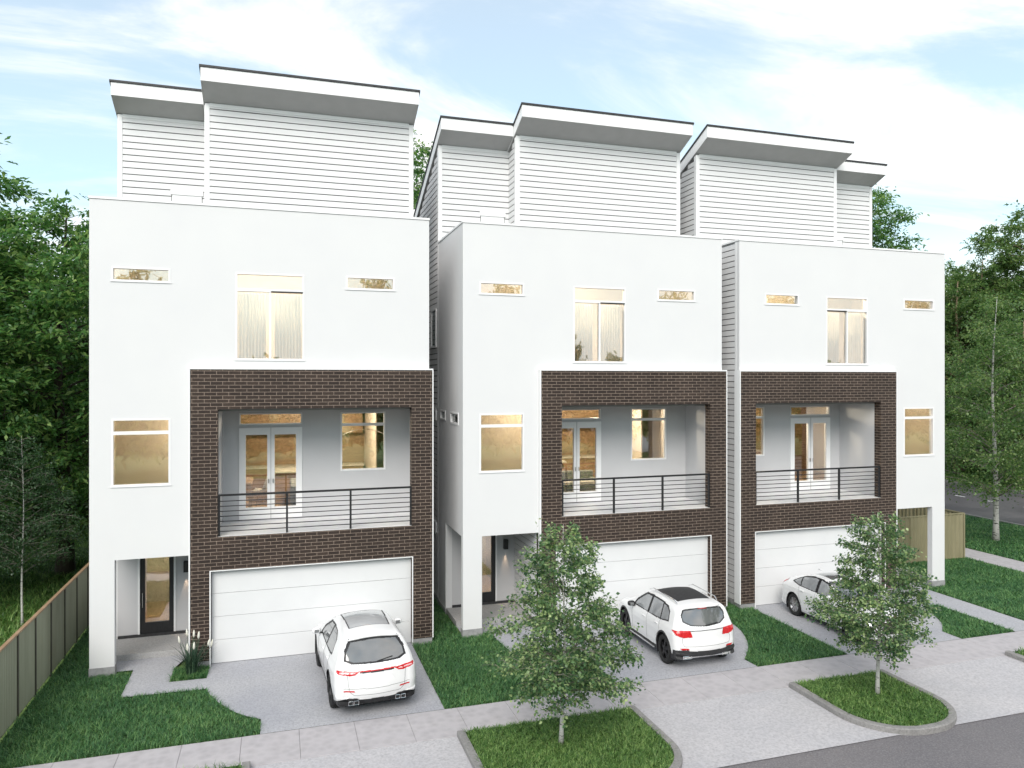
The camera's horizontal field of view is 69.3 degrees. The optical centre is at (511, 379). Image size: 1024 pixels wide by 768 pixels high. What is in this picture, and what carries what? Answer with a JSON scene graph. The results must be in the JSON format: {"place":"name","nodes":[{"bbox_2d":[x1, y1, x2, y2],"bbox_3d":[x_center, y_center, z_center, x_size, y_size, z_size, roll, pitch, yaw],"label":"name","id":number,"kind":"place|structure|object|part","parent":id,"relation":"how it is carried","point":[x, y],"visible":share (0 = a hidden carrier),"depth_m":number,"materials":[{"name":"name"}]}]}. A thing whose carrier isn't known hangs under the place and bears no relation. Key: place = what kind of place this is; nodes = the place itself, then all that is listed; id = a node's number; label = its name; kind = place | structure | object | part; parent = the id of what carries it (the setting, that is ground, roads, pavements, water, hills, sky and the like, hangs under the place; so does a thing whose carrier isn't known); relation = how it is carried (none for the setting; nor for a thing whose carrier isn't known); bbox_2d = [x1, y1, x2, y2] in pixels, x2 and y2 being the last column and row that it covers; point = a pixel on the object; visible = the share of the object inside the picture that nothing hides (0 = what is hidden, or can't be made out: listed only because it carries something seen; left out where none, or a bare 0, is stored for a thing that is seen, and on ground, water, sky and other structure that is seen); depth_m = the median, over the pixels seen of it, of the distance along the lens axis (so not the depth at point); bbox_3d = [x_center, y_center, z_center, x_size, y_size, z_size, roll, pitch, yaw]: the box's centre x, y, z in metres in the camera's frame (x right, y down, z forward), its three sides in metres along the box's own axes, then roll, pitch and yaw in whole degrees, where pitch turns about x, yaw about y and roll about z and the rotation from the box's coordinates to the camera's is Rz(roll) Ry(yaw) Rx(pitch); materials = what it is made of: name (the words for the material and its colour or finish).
{"place":"outdoors","nodes":[
{"label":"outdoors","id":0,"kind":"place"},
{"bbox_2d":[0,628,259,767],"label":"lawn","id":1,"kind":"structure","parent":0,"point":[138,724],"depth_m":15.53,"materials":[{"name":"green plant"}]},
{"bbox_2d":[170,629,214,676],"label":"ornamental grass","id":2,"kind":"object","parent":1,"relation":"on","point":[191,664],"depth_m":18.07,"materials":[{"name":"green plant"}]},
{"bbox_2d":[114,715,414,766],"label":"pavement bed","id":3,"kind":"object","parent":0,"point":[299,739],"visible":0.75,"depth_m":14.71,"materials":[{"name":"concrete"}]},
{"bbox_2d":[116,642,443,733],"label":"driveway","id":4,"kind":"structure","parent":0,"point":[281,693],"depth_m":17.24,"materials":[{"name":"concrete"}]},
{"bbox_2d":[312,610,415,707],"bbox_3d":[-3.612,6.369,17.807,2.205,1.680,4.196,0,0,-21],"label":"car","id":5,"kind":"object","parent":4,"relation":"on","point":[364,656],"visible":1,"depth_m":16.22,"materials":[{"name":"white metal"}]},
{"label":"side window","id":6,"kind":"part","parent":5,"relation":"part of","materials":[{"name":"grey glass"}]},
{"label":"side window","id":7,"kind":"part","parent":5,"relation":"part of","materials":[{"name":"grey glass"}]},
{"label":"rear window","id":8,"kind":"part","parent":5,"relation":"part of","materials":[{"name":"grey glass"}]},
{"bbox_2d":[0,439,1023,741],"bbox_3d":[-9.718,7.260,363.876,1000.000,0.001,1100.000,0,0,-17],"label":"ground","id":9,"kind":"structure","parent":0,"point":[180,663],"depth_m":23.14,"materials":[{"name":"green plant"}]},
{"bbox_2d":[0,283,56,538],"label":"broadleaf tree","id":10,"kind":"object","parent":9,"relation":"on","point":[13,423],"visible":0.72,"depth_m":23.30,"materials":[{"name":"green plant"}]},
{"bbox_2d":[0,133,88,553],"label":"broadleaf tree","id":11,"kind":"object","parent":9,"relation":"on","point":[7,191],"visible":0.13,"depth_m":26.74,"materials":[{"name":"green plant"}]},
{"bbox_2d":[0,189,88,574],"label":"broadleaf tree","id":12,"kind":"object","parent":9,"relation":"on","point":[73,267],"visible":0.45,"depth_m":25.76,"materials":[{"name":"green plant"}]},
{"bbox_2d":[0,562,88,737],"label":"fence","id":13,"kind":"object","parent":9,"relation":"on","point":[39,644],"visible":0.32,"depth_m":17.34,"materials":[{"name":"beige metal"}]},
{"bbox_2d":[0,431,88,625],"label":"birch tree","id":14,"kind":"object","parent":9,"relation":"on","point":[31,496],"visible":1,"depth_m":21.76,"materials":[{"name":"green plant"}]},
{"bbox_2d":[3,244,88,534],"bbox_3d":[-22.593,0.455,34.357,10.004,13.644,9.783,0,0,-3],"label":"broadleaf tree","id":15,"kind":"object","parent":9,"relation":"on","point":[77,378],"visible":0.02,"depth_m":34.24,"materials":[{"name":"green plant"}]},
{"bbox_2d":[58,284,88,501],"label":"broadleaf tree","id":16,"kind":"object","parent":9,"relation":"on","point":[88,357],"depth_m":43.12,"materials":[{"name":"green plant"}]},
{"bbox_2d":[88,64,433,677],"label":"townhouse","id":17,"kind":"structure","parent":9,"relation":"on","point":[259,277],"depth_m":19.81,"materials":[{"name":"white paint"}]},
{"bbox_2d":[110,266,170,282],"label":"window","id":18,"kind":"structure","parent":17,"relation":"in","point":[112,267],"depth_m":18.28,"materials":[{"name":"white plastic"}]},
{"bbox_2d":[110,418,170,487],"bbox_3d":[-9.168,1.791,18.332,1.365,1.682,0.122,0,0,-17],"label":"window","id":19,"kind":"structure","parent":17,"relation":"in","point":[113,432],"depth_m":18.26,"materials":[{"name":"white plastic"}]},
{"bbox_2d":[140,556,173,633],"bbox_3d":[-9.812,5.880,20.493,0.850,2.260,0.112,0,0,-17],"label":"front door","id":20,"kind":"structure","parent":17,"relation":"in","point":[164,625],"depth_m":20.48,"materials":[{"name":"black paint"}]},
{"bbox_2d":[170,189,202,202],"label":"deck door","id":21,"kind":"structure","parent":17,"relation":"in","point":[177,195],"depth_m":21.67,"materials":[{"name":"white"}]},
{"bbox_2d":[246,477,252,506],"bbox_3d":[-8.062,3.425,21.680,0.900,0.950,1.400,0,0,-17],"label":"dining table","id":22,"kind":"object","parent":17,"relation":"in","point":[249,481],"visible":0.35,"depth_m":21.58,"materials":[{"name":"brown wood"}]},
{"bbox_2d":[250,477,266,506],"bbox_3d":[-7.368,3.345,21.728,0.561,1.116,0.503,0,0,8],"label":"chair","id":23,"kind":"object","parent":17,"relation":"in","point":[263,489],"visible":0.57,"depth_m":21.58,"materials":[{"name":"beige plastic"}]},
{"bbox_2d":[235,272,304,360],"bbox_3d":[-6.276,-1.629,19.243,1.733,2.262,0.122,0,0,-17],"label":"window","id":24,"kind":"structure","parent":17,"relation":"in","point":[237,289],"depth_m":19.20,"materials":[{"name":"white plastic"}]},
{"bbox_2d":[239,427,301,519],"bbox_3d":[-6.803,2.620,20.918,1.693,2.560,0.150,0,0,-17],"label":"balcony door","id":25,"kind":"structure","parent":17,"relation":"in","point":[270,432],"depth_m":20.90,"materials":[{"name":"white wood"}]},
{"bbox_2d":[239,413,301,424],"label":"window","id":26,"kind":"structure","parent":17,"relation":"in","point":[240,414],"depth_m":20.87,"materials":[{"name":"white plastic"}]},
{"bbox_2d":[275,468,295,502],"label":"kitchen island","id":27,"kind":"structure","parent":17,"relation":"on","point":[284,476],"depth_m":23.36,"materials":[{"name":"brown wood"}]},
{"bbox_2d":[290,478,295,504],"bbox_3d":[-6.287,3.450,22.501,0.860,0.740,1.900,0,0,-17],"label":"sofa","id":28,"kind":"object","parent":17,"relation":"on","point":[292,485],"visible":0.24,"depth_m":21.51,"materials":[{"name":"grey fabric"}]},
{"bbox_2d":[212,557,410,663],"bbox_3d":[-5.202,6.015,19.571,5.080,2.370,0.060,0,0,-17],"label":"garage door","id":29,"kind":"structure","parent":17,"relation":"in","point":[258,613],"depth_m":19.38,"materials":[{"name":"paint"}]},
{"bbox_2d":[342,429,383,435],"bbox_3d":[-4.634,2.694,22.549,2.462,2.412,0.320,0,0,-17],"label":"arc lamp","id":30,"kind":"object","parent":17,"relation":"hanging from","point":[363,429],"visible":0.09,"depth_m":22.58,"materials":[{"name":"silver metal"}]},
{"bbox_2d":[341,411,385,470],"bbox_3d":[-4.369,1.785,21.737,1.299,1.710,0.108,0,0,-17],"label":"window","id":31,"kind":"structure","parent":17,"relation":"in","point":[384,423],"depth_m":21.73,"materials":[{"name":"white plastic"}]},
{"bbox_2d":[345,276,394,291],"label":"window","id":32,"kind":"structure","parent":17,"relation":"in","point":[358,277],"depth_m":19.97,"materials":[{"name":"white plastic"}]},
{"bbox_2d":[413,128,432,209],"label":"broadleaf tree","id":33,"kind":"object","parent":9,"relation":"on","point":[426,151],"visible":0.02,"depth_m":44.67,"materials":[{"name":"green plant"}]},
{"bbox_2d":[413,102,726,637],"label":"townhouse","id":34,"kind":"structure","parent":9,"relation":"on","point":[575,299],"depth_m":22.80,"materials":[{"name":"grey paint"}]},
{"bbox_2d":[430,308,436,347],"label":"window","id":35,"kind":"structure","parent":34,"relation":"in","point":[433,313],"depth_m":24.67,"materials":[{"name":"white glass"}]},
{"bbox_2d":[434,409,436,420],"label":"window","id":36,"kind":"structure","parent":34,"relation":"in","point":[435,410],"depth_m":24.23,"materials":[{"name":"grey glass"}]},
{"bbox_2d":[434,520,436,532],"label":"window","id":37,"kind":"structure","parent":34,"relation":"in","point":[435,523],"depth_m":24.23,"materials":[{"name":"grey glass"}]},
{"bbox_2d":[440,410,445,420],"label":"window","id":38,"kind":"structure","parent":34,"relation":"in","point":[442,412],"depth_m":23.38,"materials":[{"name":"white glass"}]},
{"bbox_2d":[450,411,458,424],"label":"window","id":39,"kind":"structure","parent":34,"relation":"in","point":[454,416],"depth_m":21.89,"materials":[{"name":"white glass"}]},
{"bbox_2d":[482,535,494,601],"bbox_3d":[-0.947,5.880,23.306,0.850,2.260,0.070,0,0,-17],"label":"front door","id":40,"kind":"structure","parent":34,"relation":"in","point":[488,596],"depth_m":23.37,"materials":[{"name":"black paint"}]},
{"bbox_2d":[480,211,505,222],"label":"deck door","id":41,"kind":"structure","parent":34,"relation":"in","point":[496,217],"depth_m":24.46,"materials":[{"name":"white"}]},
{"bbox_2d":[479,281,524,295],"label":"window","id":42,"kind":"structure","parent":34,"relation":"in","point":[480,282],"depth_m":21.08,"materials":[{"name":"white plastic"}]},
{"bbox_2d":[479,413,524,472],"bbox_3d":[-0.297,1.791,21.125,1.365,1.682,0.122,0,0,-17],"label":"window","id":43,"kind":"structure","parent":34,"relation":"in","point":[521,425],"depth_m":21.11,"materials":[{"name":"white plastic"}]},
{"bbox_2d":[562,470,594,491],"bbox_3d":[1.950,3.450,24.842,1.900,0.740,0.860,0,0,-17],"label":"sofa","id":44,"kind":"object","parent":34,"relation":"on","point":[568,474],"visible":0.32,"depth_m":24.69,"materials":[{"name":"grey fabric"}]},
{"bbox_2d":[562,421,600,502],"bbox_3d":[2.068,2.620,23.710,1.693,2.560,0.150,0,0,-17],"label":"balcony door","id":45,"kind":"structure","parent":34,"relation":"in","point":[576,426],"depth_m":23.72,"materials":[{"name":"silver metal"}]},
{"bbox_2d":[562,409,600,419],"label":"window","id":46,"kind":"structure","parent":34,"relation":"in","point":[562,409],"depth_m":23.78,"materials":[{"name":"white plastic"}]},
{"bbox_2d":[573,286,625,362],"bbox_3d":[2.595,-1.629,22.035,1.733,2.262,0.122,0,0,-17],"label":"window","id":47,"kind":"structure","parent":34,"relation":"in","point":[599,302],"depth_m":22.00,"materials":[{"name":"white plastic"}]},
{"bbox_2d":[557,536,707,625],"bbox_3d":[3.669,6.015,22.364,5.080,2.370,0.060,0,0,-17],"label":"garage door","id":48,"kind":"structure","parent":34,"relation":"in","point":[632,568],"depth_m":22.46,"materials":[{"name":"paint"}]},
{"bbox_2d":[631,408,665,460],"bbox_3d":[4.502,1.785,24.530,1.299,1.710,0.108,0,0,-17],"label":"window","id":49,"kind":"structure","parent":34,"relation":"in","point":[664,409],"depth_m":24.54,"materials":[{"name":"white plastic"}]},
{"bbox_2d":[657,289,695,301],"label":"window","id":50,"kind":"structure","parent":34,"relation":"in","point":[693,291],"depth_m":22.79,"materials":[{"name":"white plastic"}]},
{"bbox_2d":[680,124,945,609],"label":"townhouse","id":51,"kind":"structure","parent":9,"relation":"on","point":[833,342],"depth_m":25.27,"materials":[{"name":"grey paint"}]},
{"bbox_2d":[756,407,763,455],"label":"window","id":52,"kind":"structure","parent":51,"relation":"in","point":[761,417],"depth_m":25.81,"materials":[{"name":"white plastic"}]},
{"bbox_2d":[765,293,799,305],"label":"window","id":53,"kind":"structure","parent":51,"relation":"in","point":[797,296],"depth_m":23.97,"materials":[{"name":"white plastic"}]},
{"bbox_2d":[790,417,829,490],"bbox_3d":[10.629,2.620,26.405,1.693,2.560,0.150,0,0,-17],"label":"balcony door","id":54,"kind":"structure","parent":51,"relation":"in","point":[826,420],"depth_m":26.39,"materials":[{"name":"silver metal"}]},
{"bbox_2d":[790,406,829,415],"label":"window","id":55,"kind":"structure","parent":51,"relation":"in","point":[828,407],"depth_m":26.41,"materials":[{"name":"white plastic"}]},
{"bbox_2d":[756,524,880,604],"bbox_3d":[10.088,6.015,24.385,5.080,2.370,0.060,0,0,-17],"label":"garage door","id":56,"kind":"structure","parent":51,"relation":"in","point":[783,555],"depth_m":24.07,"materials":[{"name":"paint"}]},
{"bbox_2d":[837,236,843,245],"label":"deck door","id":57,"kind":"structure","parent":51,"relation":"in","point":[839,239],"depth_m":28.66,"materials":[{"name":"white"}]},
{"bbox_2d":[826,296,868,364],"bbox_3d":[11.156,-1.629,24.730,1.733,2.262,0.122,0,0,-17],"label":"window","id":58,"kind":"structure","parent":51,"relation":"in","point":[865,310],"depth_m":24.74,"materials":[{"name":"white plastic"}]},
{"bbox_2d":[903,299,934,310],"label":"window","id":59,"kind":"structure","parent":51,"relation":"in","point":[931,301],"depth_m":25.64,"materials":[{"name":"white plastic"}]},
{"bbox_2d":[903,407,934,456],"bbox_3d":[14.048,1.791,25.641,1.365,1.682,0.122,0,0,-17],"label":"window","id":60,"kind":"structure","parent":51,"relation":"in","point":[931,417],"depth_m":25.73,"materials":[{"name":"white plastic"}]},
{"bbox_2d":[872,184,959,315],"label":"broadleaf tree","id":61,"kind":"object","parent":9,"relation":"on","point":[878,234],"visible":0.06,"depth_m":53.31,"materials":[{"name":"green plant"}]},
{"bbox_2d":[897,507,964,562],"bbox_3d":[14.157,6.312,36.270,4.190,1.875,14.510,0,0,-17],"label":"fence","id":62,"kind":"object","parent":9,"relation":"on","point":[915,522],"visible":0.22,"depth_m":29.74,"materials":[{"name":"beige wood"}]},
{"bbox_2d":[945,266,1013,459],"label":"broadleaf tree","id":63,"kind":"object","parent":9,"relation":"on","point":[954,303],"depth_m":64.17,"materials":[{"name":"green plant"}]},
{"bbox_2d":[945,277,1019,472],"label":"broadleaf tree","id":64,"kind":"object","parent":9,"relation":"on","point":[962,304],"visible":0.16,"depth_m":56.09,"materials":[{"name":"green plant"}]},
{"bbox_2d":[945,200,1023,436],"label":"broadleaf tree","id":65,"kind":"object","parent":9,"relation":"on","point":[1006,244],"visible":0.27,"depth_m":58.39,"materials":[{"name":"green plant"}]},
{"bbox_2d":[945,254,1023,467],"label":"broadleaf tree","id":66,"kind":"object","parent":9,"relation":"on","point":[956,275],"visible":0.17,"depth_m":58.35,"materials":[{"name":"green plant"}]},
{"bbox_2d":[946,321,1023,485],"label":"broadleaf tree","id":67,"kind":"object","parent":9,"relation":"on","point":[977,426],"visible":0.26,"depth_m":49.78,"materials":[{"name":"green plant"}]},
{"bbox_2d":[965,513,1023,526],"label":"kerb","id":68,"kind":"structure","parent":9,"relation":"on","point":[970,515],"depth_m":37.98,"materials":[{"name":"concrete"}]},
{"bbox_2d":[996,312,1023,440],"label":"broadleaf tree","id":69,"kind":"object","parent":9,"relation":"on","point":[1013,373],"visible":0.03,"depth_m":52.49,"materials":[{"name":"green plant"}]},
{"bbox_2d":[0,0,1023,327],"label":"sky","id":70,"kind":"structure","parent":0,"point":[930,91],"materials":[{"name":"blue"}]},
{"bbox_2d":[413,602,612,708],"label":"lawn","id":71,"kind":"structure","parent":0,"point":[514,688],"depth_m":18.11,"materials":[{"name":"green plant"}]},
{"bbox_2d":[17,631,1023,767],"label":"pavement","id":72,"kind":"structure","parent":0,"point":[281,746],"depth_m":15.90,"materials":[{"name":"concrete"}]},
{"bbox_2d":[468,709,673,767],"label":"lawn","id":73,"kind":"structure","parent":0,"point":[576,743],"depth_m":14.46,"materials":[{"name":"green plant"}]},
{"bbox_2d":[475,518,645,744],"bbox_3d":[0.977,4.956,14.591,3.262,4.411,3.264,0,0,-17],"label":"tree","id":74,"kind":"object","parent":73,"relation":"on","point":[594,613],"visible":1,"depth_m":14.14,"materials":[{"name":"green plant"}]},
{"bbox_2d":[457,620,756,683],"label":"driveway","id":75,"kind":"structure","parent":0,"point":[654,667],"depth_m":18.95,"materials":[{"name":"concrete"}]},
{"bbox_2d":[619,584,734,663],"bbox_3d":[4.372,6.399,20.145,2.200,1.620,3.606,0,0,-17],"label":"car","id":76,"kind":"object","parent":75,"relation":"on","point":[681,623],"visible":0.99,"depth_m":18.82,"materials":[{"name":"white metal"}]},
{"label":"side window","id":77,"kind":"part","parent":76,"relation":"part of","materials":[{"name":"grey glass"}]},
{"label":"side window","id":78,"kind":"part","parent":76,"relation":"part of","materials":[{"name":"grey glass"}]},
{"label":"side window","id":79,"kind":"part","parent":76,"relation":"part of","materials":[{"name":"grey glass"}]},
{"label":"rear window","id":80,"kind":"part","parent":76,"relation":"part of","materials":[{"name":"grey glass"}]},
{"bbox_2d":[251,655,1023,767],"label":"driveway apron","id":81,"kind":"object","parent":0,"point":[730,730],"depth_m":15.56,"materials":[{"name":"concrete"}]},
{"bbox_2d":[242,761,250,767],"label":"mailbox","id":82,"kind":"structure","parent":81,"relation":"on","point":[246,764],"depth_m":13.68,"materials":[{"name":"concrete"}]},
{"bbox_2d":[457,705,682,767],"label":"kerb","id":83,"kind":"structure","parent":81,"relation":"on","point":[467,746],"depth_m":14.39,"materials":[{"name":"concrete"}]},
{"bbox_2d":[789,669,956,735],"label":"kerb","id":84,"kind":"structure","parent":81,"relation":"on","point":[945,724],"depth_m":15.54,"materials":[{"name":"concrete"}]},
{"bbox_2d":[1005,650,1023,661],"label":"kerb","id":85,"kind":"structure","parent":81,"relation":"on","point":[1014,655],"depth_m":19.17,"materials":[{"name":"concrete"}]},
{"bbox_2d":[726,605,844,666],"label":"lawn","id":86,"kind":"structure","parent":0,"point":[778,643],"depth_m":20.15,"materials":[{"name":"green plant"}]},
{"bbox_2d":[719,712,1023,767],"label":"road","id":87,"kind":"structure","parent":0,"point":[997,742],"depth_m":14.38,"materials":[{"name":"grey asphalt"}]},
{"bbox_2d":[808,674,946,725],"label":"lawn","id":88,"kind":"structure","parent":0,"point":[884,699],"depth_m":16.56,"materials":[{"name":"green plant"}]},
{"bbox_2d":[184,646,1023,767],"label":"grass","id":89,"kind":"structure","parent":88,"relation":"on","point":[860,704],"depth_m":15.04,"materials":[{"name":"green plant"}]},
{"bbox_2d":[804,511,946,694],"bbox_3d":[8.273,5.049,16.986,3.304,4.224,2.933,0,0,-17],"label":"tree","id":90,"kind":"object","parent":88,"relation":"on","point":[857,627],"visible":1,"depth_m":16.56,"materials":[{"name":"green plant"}]},
{"bbox_2d":[754,582,1023,653],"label":"driveway","id":91,"kind":"structure","parent":0,"point":[783,614],"depth_m":22.18,"materials":[{"name":"concrete"}]},
{"bbox_2d":[781,568,916,641],"bbox_3d":[9.779,6.506,21.819,2.104,1.406,3.986,0,0,-17],"label":"car","id":92,"kind":"object","parent":91,"relation":"on","point":[797,590],"visible":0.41,"depth_m":22.14,"materials":[{"name":"white metal"}]},
{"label":"side window","id":93,"kind":"part","parent":92,"relation":"part of","materials":[{"name":"grey glass"}]},
{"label":"side window","id":94,"kind":"part","parent":92,"relation":"part of","materials":[{"name":"grey glass"}]},
{"bbox_2d":[899,558,1023,618],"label":"lawn","id":95,"kind":"structure","parent":0,"point":[983,588],"depth_m":25.60,"materials":[{"name":"green plant"}]},
{"bbox_2d":[0,514,1023,767],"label":"grass","id":96,"kind":"structure","parent":95,"relation":"on","point":[964,586],"depth_m":17.91,"materials":[{"name":"green plant"}]},
{"bbox_2d":[932,609,1012,638],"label":"lawn","id":97,"kind":"structure","parent":0,"point":[968,628],"depth_m":21.53,"materials":[{"name":"green plant"}]},
{"bbox_2d":[945,481,1023,524],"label":"road","id":98,"kind":"structure","parent":0,"point":[1012,510],"depth_m":42.69,"materials":[{"name":"grey asphalt"}]},
{"bbox_2d":[965,548,1023,571],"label":"pavement","id":99,"kind":"structure","parent":0,"point":[984,557],"depth_m":29.72,"materials":[{"name":"concrete"}]},
{"bbox_2d":[965,519,1023,561],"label":"lawn","id":100,"kind":"structure","parent":0,"point":[994,542],"depth_m":32.72,"materials":[{"name":"green plant"}]},
{"bbox_2d":[945,289,1023,540],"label":"birch tree","id":101,"kind":"object","parent":100,"relation":"on","point":[1014,480],"visible":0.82,"depth_m":32.62,"materials":[{"name":"green plant"}]}
]}

